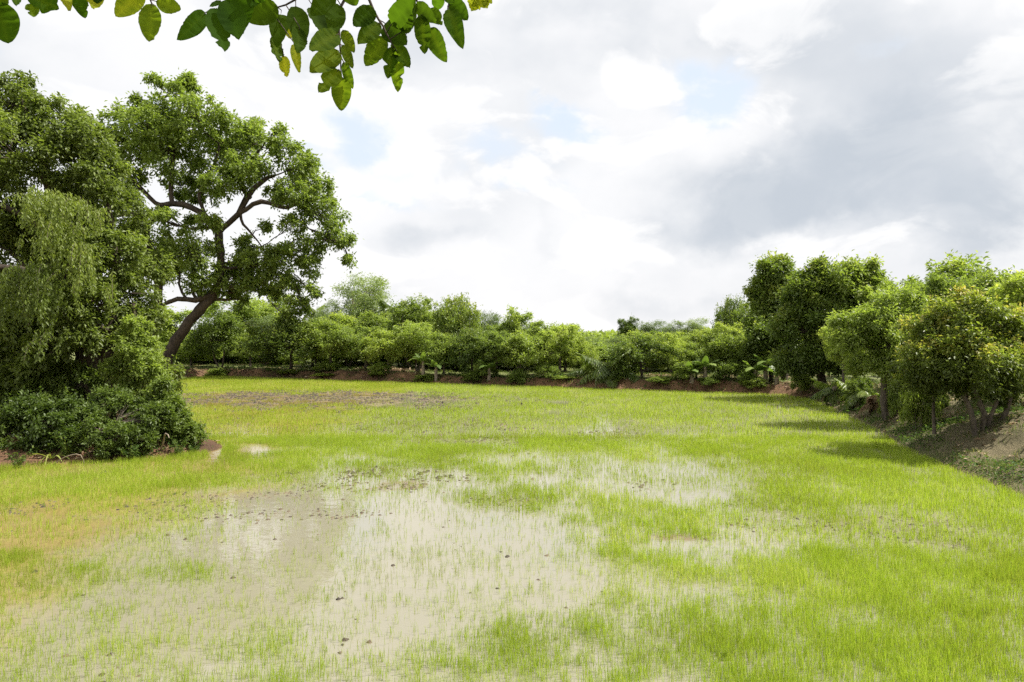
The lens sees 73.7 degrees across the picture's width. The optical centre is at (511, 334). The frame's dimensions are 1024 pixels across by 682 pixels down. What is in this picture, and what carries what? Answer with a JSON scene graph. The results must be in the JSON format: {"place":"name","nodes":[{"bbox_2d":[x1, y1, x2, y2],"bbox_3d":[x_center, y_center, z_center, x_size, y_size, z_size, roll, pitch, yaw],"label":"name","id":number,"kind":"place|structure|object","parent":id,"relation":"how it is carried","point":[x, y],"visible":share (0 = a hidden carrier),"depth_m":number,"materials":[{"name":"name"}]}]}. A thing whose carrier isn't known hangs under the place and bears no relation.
{"place":"outdoors","nodes":[
{"label":"outdoors","id":0,"kind":"place"},
{"bbox_2d":[0,376,1023,681],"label":"paddy water","id":1,"kind":"structure","parent":0,"point":[282,544],"depth_m":9.24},
{"bbox_2d":[0,375,1023,681],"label":"rice seedlings","id":2,"kind":"object","parent":1,"relation":"on","point":[1008,575],"visible":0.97,"depth_m":10.03,"materials":[{"name":"green plant"}]},
{"bbox_2d":[5,379,1018,681],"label":"mud clods","id":3,"kind":"object","parent":1,"relation":"on","point":[315,397],"visible":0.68,"depth_m":21.78,"materials":[{"name":"brown soil"}]},
{"bbox_2d":[0,351,1023,495],"bbox_3d":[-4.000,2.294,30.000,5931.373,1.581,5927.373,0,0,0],"label":"ground","id":4,"kind":"structure","parent":0,"point":[992,447],"depth_m":21.21,"materials":[{"name":"soil"}]},
{"bbox_2d":[5,446,33,467],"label":"wild weed","id":5,"kind":"object","parent":4,"relation":"on","point":[20,461],"visible":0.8,"depth_m":15.37,"materials":[{"name":"green plant"}]},
{"bbox_2d":[0,392,56,450],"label":"mound bush","id":6,"kind":"object","parent":4,"relation":"on","point":[3,442],"visible":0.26,"depth_m":16.36,"materials":[{"name":"green plant"}]},
{"bbox_2d":[0,346,107,409],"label":"mound bush","id":7,"kind":"object","parent":4,"relation":"on","point":[81,372],"visible":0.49,"depth_m":18.88,"materials":[{"name":"green plant"}]},
{"bbox_2d":[0,386,108,454],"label":"mound bush","id":8,"kind":"object","parent":4,"relation":"on","point":[38,430],"visible":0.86,"depth_m":16.27,"materials":[{"name":"green plant"}]},
{"bbox_2d":[48,430,84,458],"bbox_3d":[-10.432,2.569,15.976,0.635,0.724,0.597,0,0,0],"label":"wild weed","id":9,"kind":"object","parent":4,"relation":"on","point":[65,451],"visible":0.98,"depth_m":15.97,"materials":[{"name":"green plant"}]},
{"bbox_2d":[0,69,188,408],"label":"tree","id":10,"kind":"object","parent":4,"relation":"on","point":[41,133],"visible":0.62,"depth_m":19.15,"materials":[{"name":"green plant"}]},
{"bbox_2d":[0,260,72,366],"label":"hanging creeper","id":11,"kind":"object","parent":10,"relation":"hanging from","point":[34,299],"visible":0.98,"depth_m":16.80,"materials":[{"name":"green plant"}]},
{"bbox_2d":[0,185,118,316],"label":"hanging creeper","id":12,"kind":"object","parent":10,"relation":"hanging from","point":[54,239],"visible":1,"depth_m":17.03,"materials":[{"name":"green plant"}]},
{"bbox_2d":[60,384,183,461],"bbox_3d":[-9.652,2.150,16.849,2.612,1.857,2.110,0,0,19],"label":"mound bush","id":13,"kind":"object","parent":4,"relation":"on","point":[128,430],"visible":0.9,"depth_m":16.59,"materials":[{"name":"green plant"}]},
{"bbox_2d":[94,313,182,411],"bbox_3d":[-10.288,0.852,18.580,1.962,2.912,1.699,0,0,33],"label":"mound bush","id":14,"kind":"object","parent":4,"relation":"on","point":[134,363],"visible":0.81,"depth_m":18.41,"materials":[{"name":"green plant"}]},
{"bbox_2d":[113,372,208,446],"bbox_3d":[-8.939,2.154,17.591,2.246,2.379,1.720,0,0,0],"label":"mound bush","id":15,"kind":"object","parent":4,"relation":"on","point":[162,389],"visible":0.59,"depth_m":17.47,"materials":[{"name":"green plant"}]},
{"bbox_2d":[156,305,193,344],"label":"open tree","id":16,"kind":"object","parent":4,"relation":"on","point":[175,319],"visible":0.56,"depth_m":59.19,"materials":[{"name":"green plant"}]},
{"bbox_2d":[158,336,222,365],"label":"orchard tree","id":17,"kind":"object","parent":4,"relation":"on","point":[184,352],"visible":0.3,"depth_m":52.21,"materials":[{"name":"green plant"}]},
{"bbox_2d":[172,355,235,363],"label":"shrub","id":18,"kind":"object","parent":4,"relation":"on","point":[186,360],"visible":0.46,"depth_m":57.42,"materials":[{"name":"green plant"}]},
{"bbox_2d":[182,307,247,367],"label":"orchard tree","id":19,"kind":"object","parent":4,"relation":"on","point":[218,331],"visible":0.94,"depth_m":50.46,"materials":[{"name":"green plant"}]},
{"bbox_2d":[204,367,229,375],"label":"weed clump","id":20,"kind":"object","parent":4,"relation":"on","point":[218,371],"visible":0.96,"depth_m":49.13,"materials":[{"name":"green plant"}]},
{"bbox_2d":[93,68,357,366],"bbox_3d":[-20.038,-7.826,47.366,19.425,21.247,7.905,0,0,0],"label":"leaning tree","id":21,"kind":"object","parent":4,"relation":"on","point":[153,122],"visible":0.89,"depth_m":46.66,"materials":[{"name":"green plant"}]},
{"bbox_2d":[204,352,259,363],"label":"shrub","id":22,"kind":"object","parent":4,"relation":"on","point":[237,360],"visible":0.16,"depth_m":59.22,"materials":[{"name":"green plant"}]},
{"bbox_2d":[200,297,281,333],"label":"light green tree","id":23,"kind":"object","parent":4,"relation":"on","point":[216,305],"visible":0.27,"depth_m":68.90,"materials":[{"name":"green plant"}]},
{"bbox_2d":[0,0,491,110],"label":"overhanging tree","id":24,"kind":"object","parent":4,"relation":"on","point":[224,21],"visible":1,"depth_m":2.11,"materials":[{"name":"green plant"}]},
{"bbox_2d":[227,332,266,366],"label":"light green tree","id":25,"kind":"object","parent":4,"relation":"on","point":[236,348],"visible":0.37,"depth_m":50.30,"materials":[{"name":"green plant"}]},
{"bbox_2d":[239,313,287,365],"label":"feathery tree","id":26,"kind":"object","parent":4,"relation":"on","point":[269,317],"visible":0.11,"depth_m":56.06,"materials":[{"name":"green plant"}]},
{"bbox_2d":[231,293,296,324],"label":"light green tree","id":27,"kind":"object","parent":4,"relation":"on","point":[277,304],"visible":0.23,"depth_m":72.28,"materials":[{"name":"green plant"}]},
{"bbox_2d":[242,351,304,364],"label":"shrub","id":28,"kind":"object","parent":4,"relation":"on","point":[280,361],"visible":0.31,"depth_m":57.13,"materials":[{"name":"green plant"}]},
{"bbox_2d":[233,313,326,368],"bbox_3d":[-15.639,0.570,48.206,7.206,4.119,7.086,0,0,-40],"label":"round tree","id":29,"kind":"object","parent":4,"relation":"on","point":[277,342],"visible":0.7,"depth_m":46.77,"materials":[{"name":"green plant"}]},
{"bbox_2d":[293,335,357,365],"bbox_3d":[-14.898,1.060,54.291,6.399,3.384,6.947,0,0,25],"label":"shrub","id":30,"kind":"object","parent":4,"relation":"on","point":[334,360],"visible":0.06,"depth_m":53.56,"materials":[{"name":"green plant"}]},
{"bbox_2d":[290,317,364,369],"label":"orchard tree","id":31,"kind":"object","parent":4,"relation":"on","point":[324,345],"visible":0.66,"depth_m":46.36,"materials":[{"name":"green plant"}]},
{"bbox_2d":[313,301,341,321],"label":"feathery tree","id":32,"kind":"object","parent":4,"relation":"on","point":[327,311],"visible":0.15,"depth_m":74.32,"materials":[{"name":"green plant"}]},
{"bbox_2d":[312,360,343,370],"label":"shrub","id":33,"kind":"object","parent":4,"relation":"on","point":[325,365],"visible":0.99,"depth_m":46.10,"materials":[{"name":"green plant"}]},
{"bbox_2d":[319,310,364,366],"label":"leafy tree","id":34,"kind":"object","parent":4,"relation":"on","point":[343,319],"visible":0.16,"depth_m":52.76,"materials":[{"name":"green plant"}]},
{"bbox_2d":[329,324,387,368],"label":"light green tree","id":35,"kind":"object","parent":4,"relation":"on","point":[353,346],"visible":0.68,"depth_m":45.61,"materials":[{"name":"green plant"}]},
{"bbox_2d":[323,271,396,323],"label":"feathery tree","id":36,"kind":"object","parent":4,"relation":"on","point":[364,301],"visible":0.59,"depth_m":76.74,"materials":[{"name":"green plant"}]},
{"bbox_2d":[348,310,400,361],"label":"leafy tree","id":37,"kind":"object","parent":4,"relation":"on","point":[381,320],"visible":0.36,"depth_m":52.81,"materials":[{"name":"green plant"}]},
{"bbox_2d":[368,362,391,375],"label":"shrub","id":38,"kind":"object","parent":4,"relation":"on","point":[378,368],"visible":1,"depth_m":44.17,"materials":[{"name":"green plant"}]},
{"bbox_2d":[374,298,404,323],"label":"feathery tree","id":39,"kind":"object","parent":4,"relation":"on","point":[383,306],"visible":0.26,"depth_m":61.29,"materials":[{"name":"green plant"}]},
{"bbox_2d":[356,327,428,371],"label":"orchard tree","id":40,"kind":"object","parent":4,"relation":"on","point":[381,345],"visible":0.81,"depth_m":44.43,"materials":[{"name":"green plant"}]},
{"bbox_2d":[374,349,430,366],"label":"shrub","id":41,"kind":"object","parent":4,"relation":"on","point":[402,360],"visible":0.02,"depth_m":52.79,"materials":[{"name":"green plant"}]},
{"bbox_2d":[384,293,437,367],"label":"leafy tree","id":42,"kind":"object","parent":4,"relation":"on","point":[406,313],"visible":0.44,"depth_m":50.87,"materials":[{"name":"green plant"}]},
{"bbox_2d":[393,319,438,371],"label":"light green tree","id":43,"kind":"object","parent":4,"relation":"on","point":[412,331],"visible":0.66,"depth_m":44.25,"materials":[{"name":"green plant"}]},
{"bbox_2d":[407,352,432,380],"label":"banana plant","id":44,"kind":"object","parent":4,"relation":"on","point":[423,358],"visible":0.94,"depth_m":42.87,"materials":[{"name":"green plant"}]},
{"bbox_2d":[157,327,709,347],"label":"distant scrub","id":45,"kind":"object","parent":4,"relation":"on","point":[606,334],"visible":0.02,"depth_m":103.31,"materials":[{"name":"green plant"}]},
{"bbox_2d":[422,357,447,381],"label":"banana plant","id":46,"kind":"object","parent":4,"relation":"on","point":[436,365],"visible":0.99,"depth_m":42.39,"materials":[{"name":"green plant"}]},
{"bbox_2d":[415,331,470,373],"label":"orchard tree","id":47,"kind":"object","parent":4,"relation":"on","point":[433,352],"visible":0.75,"depth_m":43.07,"materials":[{"name":"green plant"}]},
{"bbox_2d":[429,292,485,370],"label":"round tree","id":48,"kind":"object","parent":4,"relation":"on","point":[448,318],"visible":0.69,"depth_m":48.38,"materials":[{"name":"green plant"}]},
{"bbox_2d":[438,326,502,373],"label":"round tree","id":49,"kind":"object","parent":4,"relation":"on","point":[467,337],"visible":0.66,"depth_m":42.44,"materials":[{"name":"green plant"}]},
{"bbox_2d":[461,370,485,380],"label":"weed clump","id":50,"kind":"object","parent":4,"relation":"on","point":[473,376],"visible":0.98,"depth_m":41.44,"materials":[{"name":"green plant"}]},
{"bbox_2d":[473,360,500,375],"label":"shrub","id":51,"kind":"object","parent":4,"relation":"on","point":[483,371],"visible":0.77,"depth_m":41.46,"materials":[{"name":"green plant"}]},
{"bbox_2d":[479,309,502,332],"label":"feathery tree","id":52,"kind":"object","parent":4,"relation":"on","point":[494,319],"visible":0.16,"depth_m":52.26,"materials":[{"name":"green plant"}]},
{"bbox_2d":[469,328,517,371],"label":"light green tree","id":53,"kind":"object","parent":4,"relation":"on","point":[493,352],"visible":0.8,"depth_m":41.54,"materials":[{"name":"green plant"}]},
{"bbox_2d":[485,320,522,369],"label":"orchard tree","id":54,"kind":"object","parent":4,"relation":"on","point":[503,326],"visible":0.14,"depth_m":48.73,"materials":[{"name":"green plant"}]},
{"bbox_2d":[0,364,1023,483],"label":"bank weeds","id":55,"kind":"object","parent":4,"relation":"on","point":[1001,467],"visible":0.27,"depth_m":18.55,"materials":[{"name":"green plant"}]},
{"bbox_2d":[505,371,528,384],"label":"weed clump","id":56,"kind":"object","parent":4,"relation":"on","point":[511,378],"visible":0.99,"depth_m":39.99,"materials":[{"name":"green plant"}]},
{"bbox_2d":[11,366,1023,474],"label":"fallen leaves","id":57,"kind":"object","parent":4,"relation":"on","point":[415,372],"visible":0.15,"depth_m":24.48,"materials":[{"name":"brown plant"}]},
{"bbox_2d":[501,305,534,369],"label":"open tree","id":58,"kind":"object","parent":4,"relation":"on","point":[517,318],"visible":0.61,"depth_m":47.31,"materials":[{"name":"green plant"}]},
{"bbox_2d":[491,327,554,368],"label":"orchard tree","id":59,"kind":"object","parent":4,"relation":"on","point":[521,345],"visible":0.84,"depth_m":40.53,"materials":[{"name":"green plant"}]},
{"bbox_2d":[523,319,562,366],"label":"light green tree","id":60,"kind":"object","parent":4,"relation":"on","point":[535,326],"visible":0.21,"depth_m":46.44,"materials":[{"name":"green plant"}]},
{"bbox_2d":[535,362,559,378],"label":"shrub","id":61,"kind":"object","parent":4,"relation":"on","point":[548,370],"visible":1,"depth_m":39.70,"materials":[{"name":"green plant"}]},
{"bbox_2d":[532,323,582,374],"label":"light green tree","id":62,"kind":"object","parent":4,"relation":"on","point":[561,342],"visible":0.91,"depth_m":40.47,"materials":[{"name":"green plant"}]},
{"bbox_2d":[565,335,599,373],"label":"orchard tree","id":63,"kind":"object","parent":4,"relation":"on","point":[583,350],"visible":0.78,"depth_m":40.76,"materials":[{"name":"green plant"}]},
{"bbox_2d":[565,363,602,381],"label":"bush","id":64,"kind":"object","parent":4,"relation":"on","point":[575,372],"visible":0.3,"depth_m":39.29,"materials":[{"name":"green plant"}]},
{"bbox_2d":[562,341,615,371],"bbox_3d":[5.986,1.524,46.519,5.492,2.292,5.962,0,0,-36],"label":"shrub","id":65,"kind":"object","parent":4,"relation":"on","point":[602,348],"visible":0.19,"depth_m":45.98,"materials":[{"name":"green plant"}]},
{"bbox_2d":[575,344,646,389],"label":"coconut palm","id":66,"kind":"object","parent":4,"relation":"on","point":[631,373],"visible":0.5,"depth_m":38.14,"materials":[{"name":"green plant"}]},
{"bbox_2d":[613,314,639,341],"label":"dark tree","id":67,"kind":"object","parent":4,"relation":"on","point":[625,327],"visible":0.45,"depth_m":62.75,"materials":[{"name":"green plant"}]},
{"bbox_2d":[602,331,680,377],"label":"round tree","id":68,"kind":"object","parent":4,"relation":"on","point":[633,344],"visible":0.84,"depth_m":37.90,"materials":[{"name":"green plant"}]},
{"bbox_2d":[632,319,664,333],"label":"feathery tree","id":69,"kind":"object","parent":4,"relation":"on","point":[642,328],"visible":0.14,"depth_m":70.04,"materials":[{"name":"green plant"}]},
{"bbox_2d":[649,330,684,371],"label":"leafy tree","id":70,"kind":"object","parent":4,"relation":"on","point":[666,335],"visible":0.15,"depth_m":45.63,"materials":[{"name":"green plant"}]},
{"bbox_2d":[644,334,690,374],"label":"orchard tree","id":71,"kind":"object","parent":4,"relation":"on","point":[671,359],"visible":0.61,"depth_m":37.62,"materials":[{"name":"green plant"}]},
{"bbox_2d":[651,319,687,335],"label":"feathery tree","id":72,"kind":"object","parent":4,"relation":"on","point":[669,329],"visible":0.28,"depth_m":71.83,"materials":[{"name":"green plant"}]},
{"bbox_2d":[669,359,706,379],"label":"shrub","id":73,"kind":"object","parent":4,"relation":"on","point":[681,373],"visible":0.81,"depth_m":36.43,"materials":[{"name":"green plant"}]},
{"bbox_2d":[671,317,711,334],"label":"feathery tree","id":74,"kind":"object","parent":4,"relation":"on","point":[693,325],"visible":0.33,"depth_m":71.05,"materials":[{"name":"green plant"}]},
{"bbox_2d":[680,326,714,373],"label":"leafy tree","id":75,"kind":"object","parent":4,"relation":"on","point":[696,336],"visible":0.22,"depth_m":44.13,"materials":[{"name":"green plant"}]},
{"bbox_2d":[678,340,724,377],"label":"orchard tree","id":76,"kind":"object","parent":4,"relation":"on","point":[701,351],"visible":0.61,"depth_m":37.15,"materials":[{"name":"green plant"}]},
{"bbox_2d":[692,355,720,377],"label":"banana plant","id":77,"kind":"object","parent":4,"relation":"on","point":[704,362],"visible":0.94,"depth_m":36.23,"materials":[{"name":"green plant"}]},
{"bbox_2d":[701,320,746,372],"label":"leafy tree","id":78,"kind":"object","parent":4,"relation":"on","point":[725,328],"visible":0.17,"depth_m":42.98,"materials":[{"name":"green plant"}]},
{"bbox_2d":[708,358,745,379],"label":"shrub","id":79,"kind":"object","parent":4,"relation":"on","point":[721,369],"visible":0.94,"depth_m":35.88,"materials":[{"name":"green plant"}]},
{"bbox_2d":[701,329,754,378],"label":"light green tree","id":80,"kind":"object","parent":4,"relation":"on","point":[726,351],"visible":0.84,"depth_m":36.87,"materials":[{"name":"green plant"}]},
{"bbox_2d":[710,293,747,332],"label":"round tree","id":81,"kind":"object","parent":4,"relation":"on","point":[724,315],"visible":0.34,"depth_m":48.55,"materials":[{"name":"green plant"}]},
{"bbox_2d":[722,339,770,371],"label":"orchard tree","id":82,"kind":"object","parent":4,"relation":"on","point":[748,355],"visible":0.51,"depth_m":36.37,"materials":[{"name":"green plant"}]},
{"bbox_2d":[733,367,760,380],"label":"shrub","id":83,"kind":"object","parent":4,"relation":"on","point":[749,374],"visible":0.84,"depth_m":35.12,"materials":[{"name":"green plant"}]},
{"bbox_2d":[732,300,764,335],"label":"leafy tree","id":84,"kind":"object","parent":4,"relation":"on","point":[747,313],"visible":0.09,"depth_m":46.36,"materials":[{"name":"green plant"}]},
{"bbox_2d":[738,376,767,388],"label":"weed clump","id":85,"kind":"object","parent":4,"relation":"on","point":[756,382],"visible":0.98,"depth_m":34.76,"materials":[{"name":"green plant"}]},
{"bbox_2d":[748,354,771,382],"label":"banana plant","id":86,"kind":"object","parent":4,"relation":"on","point":[765,372],"visible":0.61,"depth_m":35.34,"materials":[{"name":"green plant"}]},
{"bbox_2d":[737,313,800,381],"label":"dark bushy tree","id":87,"kind":"object","parent":4,"relation":"on","point":[755,332],"visible":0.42,"depth_m":36.06,"materials":[{"name":"green plant"}]},
{"bbox_2d":[742,248,799,379],"bbox_3d":[14.935,-0.985,37.820,4.135,7.924,3.578,0,0,-27],"label":"tall tree","id":88,"kind":"object","parent":4,"relation":"on","point":[767,281],"visible":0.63,"depth_m":37.42,"materials":[{"name":"green plant"}]},
{"bbox_2d":[789,374,815,392],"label":"shrub","id":89,"kind":"object","parent":4,"relation":"on","point":[805,383],"visible":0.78,"depth_m":32.77,"materials":[{"name":"green plant"}]},
{"bbox_2d":[763,251,859,389],"bbox_3d":[14.280,-0.338,31.716,4.945,7.188,3.482,0,0,-13],"label":"tall tree","id":90,"kind":"object","parent":4,"relation":"on","point":[801,299],"visible":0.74,"depth_m":31.40,"materials":[{"name":"green plant"}]},
{"bbox_2d":[808,377,846,406],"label":"coconut palm","id":91,"kind":"object","parent":4,"relation":"on","point":[833,391],"visible":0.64,"depth_m":28.36,"materials":[{"name":"green plant"}]},
{"bbox_2d":[817,325,869,383],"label":"light green tree","id":92,"kind":"object","parent":4,"relation":"on","point":[831,355],"visible":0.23,"depth_m":28.47,"materials":[{"name":"green plant"}]},
{"bbox_2d":[833,378,878,412],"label":"coconut palm","id":93,"kind":"object","parent":4,"relation":"on","point":[853,399],"visible":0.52,"depth_m":25.76,"materials":[{"name":"green plant"}]},
{"bbox_2d":[814,249,898,380],"bbox_3d":[16.293,-0.401,31.765,3.535,6.943,5.723,0,0,43],"label":"tall tree","id":94,"kind":"object","parent":4,"relation":"on","point":[857,280],"visible":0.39,"depth_m":30.59,"materials":[{"name":"green plant"}]},
{"bbox_2d":[843,375,875,407],"bbox_3d":[13.287,2.162,25.953,1.073,1.406,1.165,0,0,-42],"label":"shrub","id":95,"kind":"object","parent":4,"relation":"on","point":[858,385],"visible":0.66,"depth_m":25.86,"materials":[{"name":"green plant"}]},
{"bbox_2d":[859,395,880,415],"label":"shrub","id":96,"kind":"object","parent":4,"relation":"on","point":[871,404],"visible":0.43,"depth_m":24.00,"materials":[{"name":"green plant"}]},
{"bbox_2d":[821,281,929,420],"bbox_3d":[12.285,0.540,22.494,3.975,4.709,3.115,0,0,0],"label":"light green tree","id":97,"kind":"object","parent":4,"relation":"on","point":[865,326],"visible":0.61,"depth_m":22.12,"materials":[{"name":"green plant"}]},
{"bbox_2d":[886,386,916,417],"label":"shrub","id":98,"kind":"object","parent":4,"relation":"on","point":[894,400],"visible":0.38,"depth_m":21.44,"materials":[{"name":"green plant"}]},
{"bbox_2d":[897,389,947,429],"bbox_3d":[11.673,1.891,19.530,1.115,1.959,1.210,0,0,7],"label":"shrub","id":99,"kind":"object","parent":4,"relation":"on","point":[912,410],"visible":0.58,"depth_m":19.43,"materials":[{"name":"green plant"}]},
{"bbox_2d":[883,282,1023,436],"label":"yellow topped tree","id":100,"kind":"object","parent":4,"relation":"on","point":[957,351],"visible":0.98,"depth_m":16.61,"materials":[{"name":"green plant"}]},
{"bbox_2d":[894,267,1013,309],"bbox_3d":[18.138,0.044,26.868,6.687,5.491,3.515,0,0,0],"label":"light green tree","id":101,"kind":"object","parent":4,"relation":"on","point":[938,284],"visible":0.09,"depth_m":26.52,"materials":[{"name":"green plant"}]},
{"bbox_2d":[900,248,1011,288],"bbox_3d":[22.056,-0.863,34.069,5.715,7.085,5.575,0,0,-4],"label":"leafy tree","id":102,"kind":"object","parent":4,"relation":"on","point":[954,268],"visible":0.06,"depth_m":33.73,"materials":[{"name":"green plant"}]},
{"bbox_2d":[978,269,1023,399],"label":"edge tree","id":103,"kind":"object","parent":4,"relation":"on","point":[1013,286],"visible":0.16,"depth_m":19.45,"materials":[{"name":"green plant"}]},
{"bbox_2d":[0,0,1023,332],"label":"sky","id":104,"kind":"structure","parent":0,"point":[590,164],"materials":[{"name":"white"}]},
{"bbox_2d":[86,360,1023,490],"bbox_3d":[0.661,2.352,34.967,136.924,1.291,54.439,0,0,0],"label":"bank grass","id":105,"kind":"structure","parent":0,"point":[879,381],"depth_m":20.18,"materials":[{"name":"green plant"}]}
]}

